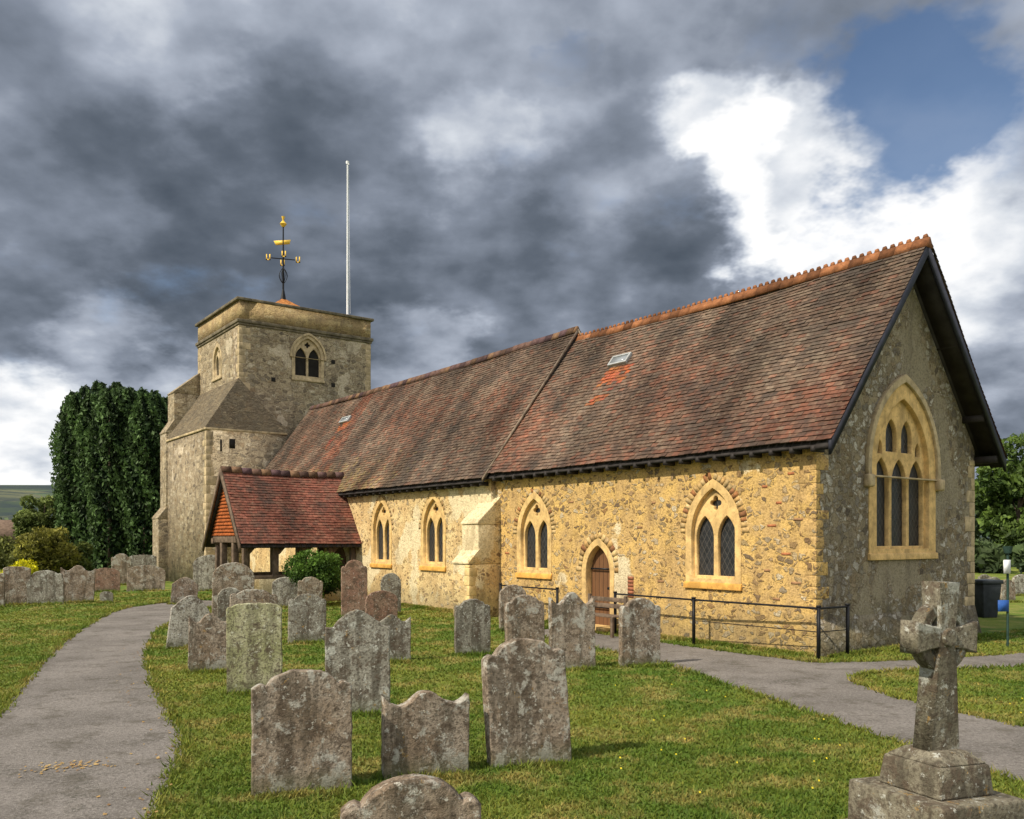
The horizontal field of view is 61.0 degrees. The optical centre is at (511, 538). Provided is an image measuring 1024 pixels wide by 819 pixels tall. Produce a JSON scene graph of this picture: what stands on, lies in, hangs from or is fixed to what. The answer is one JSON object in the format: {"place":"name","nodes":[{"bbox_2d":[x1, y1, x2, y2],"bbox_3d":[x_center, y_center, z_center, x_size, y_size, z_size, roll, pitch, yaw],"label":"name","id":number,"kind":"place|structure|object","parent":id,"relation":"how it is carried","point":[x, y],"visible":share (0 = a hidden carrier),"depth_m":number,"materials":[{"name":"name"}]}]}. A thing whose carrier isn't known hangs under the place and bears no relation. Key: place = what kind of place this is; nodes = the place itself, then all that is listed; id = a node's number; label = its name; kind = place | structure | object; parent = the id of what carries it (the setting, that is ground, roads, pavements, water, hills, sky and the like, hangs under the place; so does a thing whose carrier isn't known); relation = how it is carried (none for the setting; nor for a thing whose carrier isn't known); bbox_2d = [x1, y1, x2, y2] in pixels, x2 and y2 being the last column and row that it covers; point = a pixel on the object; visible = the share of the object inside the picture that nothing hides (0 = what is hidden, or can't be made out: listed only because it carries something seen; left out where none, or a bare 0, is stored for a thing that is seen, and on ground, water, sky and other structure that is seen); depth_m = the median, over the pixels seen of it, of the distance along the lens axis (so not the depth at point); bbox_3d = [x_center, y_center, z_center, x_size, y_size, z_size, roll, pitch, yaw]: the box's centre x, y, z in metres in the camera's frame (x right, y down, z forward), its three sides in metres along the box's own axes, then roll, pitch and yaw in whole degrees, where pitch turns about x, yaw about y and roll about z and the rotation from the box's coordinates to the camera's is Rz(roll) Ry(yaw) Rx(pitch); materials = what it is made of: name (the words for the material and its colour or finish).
{"place":"outdoors","nodes":[
{"label":"outdoors","id":0,"kind":"place"},
{"bbox_2d":[0,600,211,818],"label":"path","id":1,"kind":"structure","parent":0,"point":[74,700],"depth_m":8.91,"materials":[{"name":"concrete"}]},
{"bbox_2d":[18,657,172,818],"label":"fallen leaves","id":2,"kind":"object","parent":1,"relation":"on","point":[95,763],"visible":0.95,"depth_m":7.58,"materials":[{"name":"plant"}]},
{"bbox_2d":[0,485,989,537],"bbox_3d":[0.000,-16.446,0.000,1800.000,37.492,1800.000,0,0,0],"label":"hills","id":3,"kind":"structure","parent":0,"point":[10,497],"depth_m":268.77,"materials":[{"name":"green plant"}]},
{"bbox_2d":[0,567,1023,818],"bbox_3d":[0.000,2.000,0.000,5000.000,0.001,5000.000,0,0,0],"label":"ground","id":4,"kind":"structure","parent":0,"point":[998,623],"depth_m":9.12,"materials":[{"name":"green plant"}]},
{"bbox_2d":[0,573,4,605],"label":"gravestone","id":5,"kind":"object","parent":4,"relation":"on","point":[2,588],"visible":0.82,"depth_m":25.16,"materials":[{"name":"grey stone"}]},
{"bbox_2d":[0,534,21,569],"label":"garden shrub","id":6,"kind":"object","parent":4,"relation":"on","point":[8,558],"visible":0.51,"depth_m":41.78,"materials":[{"name":"green plant"}]},
{"bbox_2d":[3,566,30,603],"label":"gravestone","id":7,"kind":"object","parent":4,"relation":"on","point":[17,578],"visible":0.76,"depth_m":26.05,"materials":[{"name":"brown stone"}]},
{"bbox_2d":[0,558,38,573],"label":"flowering gorse","id":8,"kind":"object","parent":4,"relation":"on","point":[33,567],"visible":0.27,"depth_m":38.52,"materials":[{"name":"yellow plant"}]},
{"bbox_2d":[0,517,50,542],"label":"distant cottage","id":9,"kind":"structure","parent":4,"relation":"on","point":[6,529],"depth_m":61.16,"materials":[{"name":"brick"}]},
{"bbox_2d":[11,494,56,539],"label":"birch tree","id":10,"kind":"object","parent":4,"relation":"on","point":[27,520],"visible":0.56,"depth_m":48.98,"materials":[{"name":"green plant"}]},
{"bbox_2d":[26,570,63,603],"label":"gravestone","id":11,"kind":"object","parent":4,"relation":"on","point":[43,586],"visible":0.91,"depth_m":26.32,"materials":[{"name":"grey stone"}]},
{"bbox_2d":[11,525,82,573],"bbox_3d":[-21.339,0.762,40.005,2.782,2.730,2.449,0,0,0],"label":"garden shrub","id":12,"kind":"object","parent":4,"relation":"on","point":[40,546],"visible":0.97,"depth_m":39.58,"materials":[{"name":"green plant"}]},
{"bbox_2d":[48,390,80,531],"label":"cypress tree","id":13,"kind":"object","parent":4,"relation":"on","point":[54,459],"visible":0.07,"depth_m":49.42,"materials":[{"name":"green plant"}]},
{"bbox_2d":[44,541,94,570],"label":"garden shrub","id":14,"kind":"object","parent":4,"relation":"on","point":[86,564],"visible":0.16,"depth_m":41.24,"materials":[{"name":"green plant"}]},
{"bbox_2d":[50,393,90,550],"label":"cypress tree","id":15,"kind":"object","parent":4,"relation":"on","point":[63,452],"visible":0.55,"depth_m":47.69,"materials":[{"name":"green plant"}]},
{"bbox_2d":[60,565,95,601],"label":"gravestone","id":16,"kind":"object","parent":4,"relation":"on","point":[79,582],"visible":0.74,"depth_m":27.12,"materials":[{"name":"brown stone"}]},
{"bbox_2d":[67,384,89,506],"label":"cypress tree","id":17,"kind":"object","parent":4,"relation":"on","point":[83,390],"visible":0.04,"depth_m":51.22,"materials":[{"name":"green plant"}]},
{"bbox_2d":[69,390,112,569],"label":"cypress tree","id":18,"kind":"object","parent":4,"relation":"on","point":[89,403],"visible":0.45,"depth_m":47.40,"materials":[{"name":"green plant"}]},
{"bbox_2d":[88,380,106,563],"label":"cypress tree","id":19,"kind":"object","parent":4,"relation":"on","point":[99,387],"visible":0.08,"depth_m":50.02,"materials":[{"name":"green plant"}]},
{"bbox_2d":[81,385,130,569],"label":"cypress tree","id":20,"kind":"object","parent":4,"relation":"on","point":[109,400],"visible":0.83,"depth_m":46.64,"materials":[{"name":"green plant"}]},
{"bbox_2d":[100,591,113,601],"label":"gravestone","id":21,"kind":"object","parent":4,"relation":"on","point":[106,595],"visible":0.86,"depth_m":26.84,"materials":[{"name":"grey stone"}]},
{"bbox_2d":[95,568,119,591],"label":"gravestone","id":22,"kind":"object","parent":4,"relation":"on","point":[107,578],"visible":0.76,"depth_m":32.44,"materials":[{"name":"red stone"}]},
{"bbox_2d":[110,381,123,392],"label":"cypress tree","id":23,"kind":"object","parent":4,"relation":"on","point":[116,385],"depth_m":51.58,"materials":[{"name":"green plant"}]},
{"bbox_2d":[111,553,130,583],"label":"gravestone","id":24,"kind":"object","parent":4,"relation":"on","point":[120,563],"visible":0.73,"depth_m":36.91,"materials":[{"name":"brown stone"}]},
{"bbox_2d":[113,386,136,548],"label":"cypress tree","id":25,"kind":"object","parent":4,"relation":"on","point":[132,388],"depth_m":50.41,"materials":[{"name":"green plant"}]},
{"bbox_2d":[100,387,151,554],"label":"cypress tree","id":26,"kind":"object","parent":4,"relation":"on","point":[127,397],"visible":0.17,"depth_m":47.54,"materials":[{"name":"green plant"}]},
{"bbox_2d":[119,392,164,556],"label":"cypress tree","id":27,"kind":"object","parent":4,"relation":"on","point":[145,402],"visible":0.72,"depth_m":46.47,"materials":[{"name":"green plant"}]},
{"bbox_2d":[136,387,148,395],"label":"cypress tree","id":28,"kind":"object","parent":4,"relation":"on","point":[139,391],"visible":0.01,"depth_m":52.03,"materials":[{"name":"green plant"}]},
{"bbox_2d":[130,555,156,567],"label":"gravestone","id":29,"kind":"object","parent":4,"relation":"on","point":[140,560],"visible":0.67,"depth_m":38.56,"materials":[{"name":"grey stone"}]},
{"bbox_2d":[127,565,165,590],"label":"gravestone","id":30,"kind":"object","parent":4,"relation":"on","point":[143,577],"visible":0.89,"depth_m":32.82,"materials":[{"name":"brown stone"}]},
{"bbox_2d":[133,394,167,554],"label":"cypress tree","id":31,"kind":"object","parent":4,"relation":"on","point":[161,405],"visible":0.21,"depth_m":47.23,"materials":[{"name":"green plant"}]},
{"bbox_2d":[142,389,167,503],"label":"cypress tree","id":32,"kind":"object","parent":4,"relation":"on","point":[152,392],"visible":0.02,"depth_m":50.01,"materials":[{"name":"green plant"}]},
{"bbox_2d":[151,396,167,442],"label":"cypress tree","id":33,"kind":"object","parent":4,"relation":"on","point":[165,399],"visible":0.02,"depth_m":51.13,"materials":[{"name":"green plant"}]},
{"bbox_2d":[170,577,197,603],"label":"gravestone","id":34,"kind":"object","parent":4,"relation":"on","point":[183,587],"visible":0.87,"depth_m":26.28,"materials":[{"name":"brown stone"}]},
{"bbox_2d":[166,595,209,648],"bbox_3d":[-5.915,1.647,15.867,0.684,1.219,0.100,8,-6,-25],"label":"gravestone","id":35,"kind":"object","parent":4,"relation":"on","point":[192,607],"visible":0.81,"depth_m":15.79,"materials":[{"name":"stone"}]},
{"bbox_2d":[188,613,226,671],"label":"gravestone","id":36,"kind":"object","parent":4,"relation":"on","point":[207,641],"visible":0.67,"depth_m":13.00,"materials":[{"name":"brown stone"}]},
{"bbox_2d":[193,555,228,590],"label":"gravestone","id":37,"kind":"object","parent":4,"relation":"on","point":[203,569],"visible":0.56,"depth_m":32.72,"materials":[{"name":"stone"}]},
{"bbox_2d":[217,587,239,620],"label":"gravestone","id":38,"kind":"object","parent":4,"relation":"on","point":[223,599],"visible":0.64,"depth_m":19.16,"materials":[{"name":"grey stone"}]},
{"bbox_2d":[212,562,254,615],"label":"gravestone","id":39,"kind":"object","parent":4,"relation":"on","point":[240,577],"visible":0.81,"depth_m":21.03,"materials":[{"name":"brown stone"}]},
{"bbox_2d":[229,589,277,606],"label":"gravestone","id":40,"kind":"object","parent":4,"relation":"on","point":[253,596],"visible":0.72,"depth_m":18.48,"materials":[{"name":"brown stone"}]},
{"bbox_2d":[226,602,282,693],"bbox_3d":[-3.340,1.569,11.278,0.700,1.459,0.130,0,-1,-14],"label":"gravestone","id":41,"kind":"object","parent":4,"relation":"on","point":[254,655],"visible":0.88,"depth_m":11.21,"materials":[{"name":"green stone"}]},
{"bbox_2d":[272,577,297,605],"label":"gravestone","id":42,"kind":"object","parent":4,"relation":"on","point":[285,590],"visible":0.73,"depth_m":25.03,"materials":[{"name":"stone"}]},
{"bbox_2d":[251,669,352,796],"bbox_3d":[-1.668,1.649,6.908,0.784,1.207,0.130,0,-3,-18],"label":"gravestone","id":43,"kind":"object","parent":4,"relation":"on","point":[301,724],"visible":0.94,"depth_m":6.85,"materials":[{"name":"grey stone"}]},
{"bbox_2d":[288,593,325,642],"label":"gravestone","id":44,"kind":"object","parent":4,"relation":"on","point":[306,616],"visible":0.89,"depth_m":16.61,"materials":[{"name":"grey stone"}]},
{"bbox_2d":[297,577,322,598],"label":"gravestone","id":45,"kind":"object","parent":4,"relation":"on","point":[311,585],"visible":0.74,"depth_m":23.92,"materials":[{"name":"grey stone"}]},
{"bbox_2d":[280,548,342,598],"bbox_3d":[-5.822,1.205,25.796,2.050,1.852,2.203,0,0,0],"label":"holly bush","id":46,"kind":"object","parent":4,"relation":"on","point":[325,568],"visible":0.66,"depth_m":25.39,"materials":[{"name":"green plant"}]},
{"bbox_2d":[341,560,367,615],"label":"gravestone","id":47,"kind":"object","parent":4,"relation":"on","point":[354,584],"visible":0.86,"depth_m":21.95,"materials":[{"name":"red stone"}]},
{"bbox_2d":[325,609,389,713],"bbox_3d":[-1.764,1.562,9.941,0.737,1.492,0.100,-1,-2,-14],"label":"gravestone","id":48,"kind":"object","parent":4,"relation":"on","point":[357,649],"visible":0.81,"depth_m":9.91,"materials":[{"name":"grey stone"}]},
{"bbox_2d":[365,590,397,621],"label":"gravestone","id":49,"kind":"object","parent":4,"relation":"on","point":[380,605],"visible":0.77,"depth_m":19.80,"materials":[{"name":"red stone"}]},
{"bbox_2d":[380,573,400,611],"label":"gravestone","id":50,"kind":"object","parent":4,"relation":"on","point":[390,582],"visible":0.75,"depth_m":22.95,"materials":[{"name":"grey stone"}]},
{"bbox_2d":[380,614,410,659],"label":"gravestone","id":51,"kind":"object","parent":4,"relation":"on","point":[400,638],"visible":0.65,"depth_m":14.09,"materials":[{"name":"grey stone"}]},
{"bbox_2d":[340,773,480,818],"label":"gravestone","id":52,"kind":"object","parent":4,"relation":"on","point":[414,796],"visible":1,"depth_m":3.90,"materials":[{"name":"grey stone"}]},
{"bbox_2d":[381,690,469,778],"bbox_3d":[-0.733,1.741,7.372,0.751,0.889,0.130,1,-1,-20],"label":"gravestone","id":53,"kind":"object","parent":4,"relation":"on","point":[423,730],"visible":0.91,"depth_m":7.31,"materials":[{"name":"grey stone"}]},
{"bbox_2d":[454,599,490,654],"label":"gravestone","id":54,"kind":"object","parent":4,"relation":"on","point":[472,622],"visible":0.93,"depth_m":14.88,"materials":[{"name":"grey stone"}]},
{"bbox_2d":[499,584,525,630],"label":"gravestone","id":55,"kind":"object","parent":4,"relation":"on","point":[507,593],"visible":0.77,"depth_m":18.79,"materials":[{"name":"grey stone"}]},
{"bbox_2d":[504,595,544,641],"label":"gravestone","id":56,"kind":"object","parent":4,"relation":"on","point":[523,616],"visible":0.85,"depth_m":14.89,"materials":[{"name":"grey stone"}]},
{"bbox_2d":[481,638,570,768],"bbox_3d":[0.134,1.590,7.748,0.772,1.398,0.147,-3,-2,-20],"label":"gravestone","id":57,"kind":"object","parent":4,"relation":"on","point":[525,698],"visible":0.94,"depth_m":7.68,"materials":[{"name":"grey stone"}]},
{"bbox_2d":[548,592,595,667],"bbox_3d":[0.920,1.568,13.322,0.749,1.478,0.120,1,-3,-21],"label":"gravestone","id":58,"kind":"object","parent":4,"relation":"on","point":[571,619],"visible":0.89,"depth_m":13.28,"materials":[{"name":"grey stone"}]},
{"bbox_2d":[152,233,1007,656],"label":"stone church","id":59,"kind":"structure","parent":4,"relation":"on","point":[826,435],"depth_m":18.91,"materials":[{"name":"stone"}]},
{"bbox_2d":[266,216,299,299],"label":"weather vane","id":60,"kind":"object","parent":59,"relation":"on","point":[283,224],"visible":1,"depth_m":41.04,"materials":[{"name":"gold metal"}]},
{"bbox_2d":[334,548,345,572],"bbox_3d":[-5.889,1.125,29.484,0.050,1.750,1.200,0,0,-36],"label":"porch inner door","id":61,"kind":"structure","parent":59,"relation":"in","point":[340,551],"depth_m":29.17,"materials":[{"name":"brown wood"}]},
{"bbox_2d":[346,161,349,314],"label":"flagpole","id":62,"kind":"object","parent":59,"relation":"on","point":[347,272],"visible":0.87,"depth_m":40.61,"materials":[{"name":"white metal"}]},
{"bbox_2d":[592,548,609,625],"bbox_3d":[2.047,1.050,19.245,0.060,1.820,0.820,0,0,-36],"label":"door leaf","id":63,"kind":"structure","parent":59,"relation":"in","point":[600,578],"depth_m":19.28,"materials":[{"name":"brown wood"}]},
{"bbox_2d":[618,598,660,666],"bbox_3d":[2.004,1.607,13.644,0.699,1.338,0.120,1,0,-22],"label":"gravestone","id":64,"kind":"object","parent":4,"relation":"on","point":[639,630],"visible":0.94,"depth_m":13.57,"materials":[{"name":"grey stone"}]},
{"bbox_2d":[499,583,849,658],"bbox_3d":[2.429,1.580,17.806,0.807,0.940,9.008,0,0,-42],"label":"handrail","id":65,"kind":"object","parent":4,"relation":"on","point":[817,607],"visible":0.91,"depth_m":15.29,"materials":[{"name":"black metal"}]},
{"bbox_2d":[615,684,1022,792],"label":"dandelions","id":66,"kind":"object","parent":4,"relation":"on","point":[737,762],"visible":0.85,"depth_m":7.89,"materials":[{"name":"plant"}]},
{"bbox_2d":[847,581,1023,818],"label":"celtic cross memorial","id":67,"kind":"object","parent":4,"relation":"on","point":[933,771],"visible":1,"depth_m":5.13,"materials":[{"name":"stone"}]},
{"bbox_2d":[978,574,990,578],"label":"gravestone","id":68,"kind":"object","parent":4,"relation":"on","point":[984,576],"visible":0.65,"depth_m":32.78,"materials":[{"name":"grey stone"}]},
{"bbox_2d":[974,493,995,542],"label":"distant trees","id":69,"kind":"object","parent":4,"relation":"on","point":[978,532],"visible":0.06,"depth_m":92.80,"materials":[{"name":"green plant"}]},
{"bbox_2d":[974,579,1003,617],"bbox_3d":[11.957,1.525,22.030,0.600,0.950,0.696,0,0,-11],"label":"litter bin","id":70,"kind":"object","parent":4,"relation":"on","point":[987,594],"visible":0.67,"depth_m":21.76,"materials":[{"name":"plastic"}]},
{"bbox_2d":[974,460,1023,558],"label":"oak tree","id":71,"kind":"object","parent":4,"relation":"on","point":[1002,488],"visible":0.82,"depth_m":59.78,"materials":[{"name":"green plant"}]},
{"bbox_2d":[974,539,1023,573],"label":"distant hedge","id":72,"kind":"object","parent":4,"relation":"on","point":[990,557],"visible":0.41,"depth_m":49.09,"materials":[{"name":"green plant"}]},
{"bbox_2d":[984,432,1023,543],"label":"oak tree","id":73,"kind":"object","parent":4,"relation":"on","point":[1009,444],"visible":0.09,"depth_m":66.34,"materials":[{"name":"green plant"}]},
{"bbox_2d":[998,546,1012,646],"bbox_3d":[9.090,1.125,15.987,0.298,1.950,0.166,0,0,-34],"label":"notice post","id":74,"kind":"object","parent":4,"relation":"on","point":[1003,605],"visible":0.9,"depth_m":15.98,"materials":[{"name":"black metal"}]},
{"bbox_2d":[1000,579,1015,599],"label":"gravestone","id":75,"kind":"object","parent":4,"relation":"on","point":[1012,596],"visible":0.5,"depth_m":27.13,"materials":[{"name":"grey stone"}]},
{"bbox_2d":[1012,574,1023,595],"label":"gravestone","id":76,"kind":"object","parent":4,"relation":"on","point":[1018,580],"visible":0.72,"depth_m":30.12,"materials":[{"name":"stone"}]},
{"bbox_2d":[0,0,1023,484],"label":"sky","id":77,"kind":"structure","parent":0,"point":[520,171],"materials":[{"name":"grey"}]},
{"bbox_2d":[544,629,1023,780],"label":"path","id":78,"kind":"structure","parent":0,"point":[830,688],"depth_m":11.37,"materials":[{"name":"concrete"}]},
{"bbox_2d":[588,593,627,637],"bbox_3d":[1.834,1.590,17.973,0.430,0.820,1.200,0,0,-36],"label":"garden bench","id":79,"kind":"object","parent":78,"relation":"on","point":[624,600],"visible":0.45,"depth_m":17.85,"materials":[{"name":"brown wood"}]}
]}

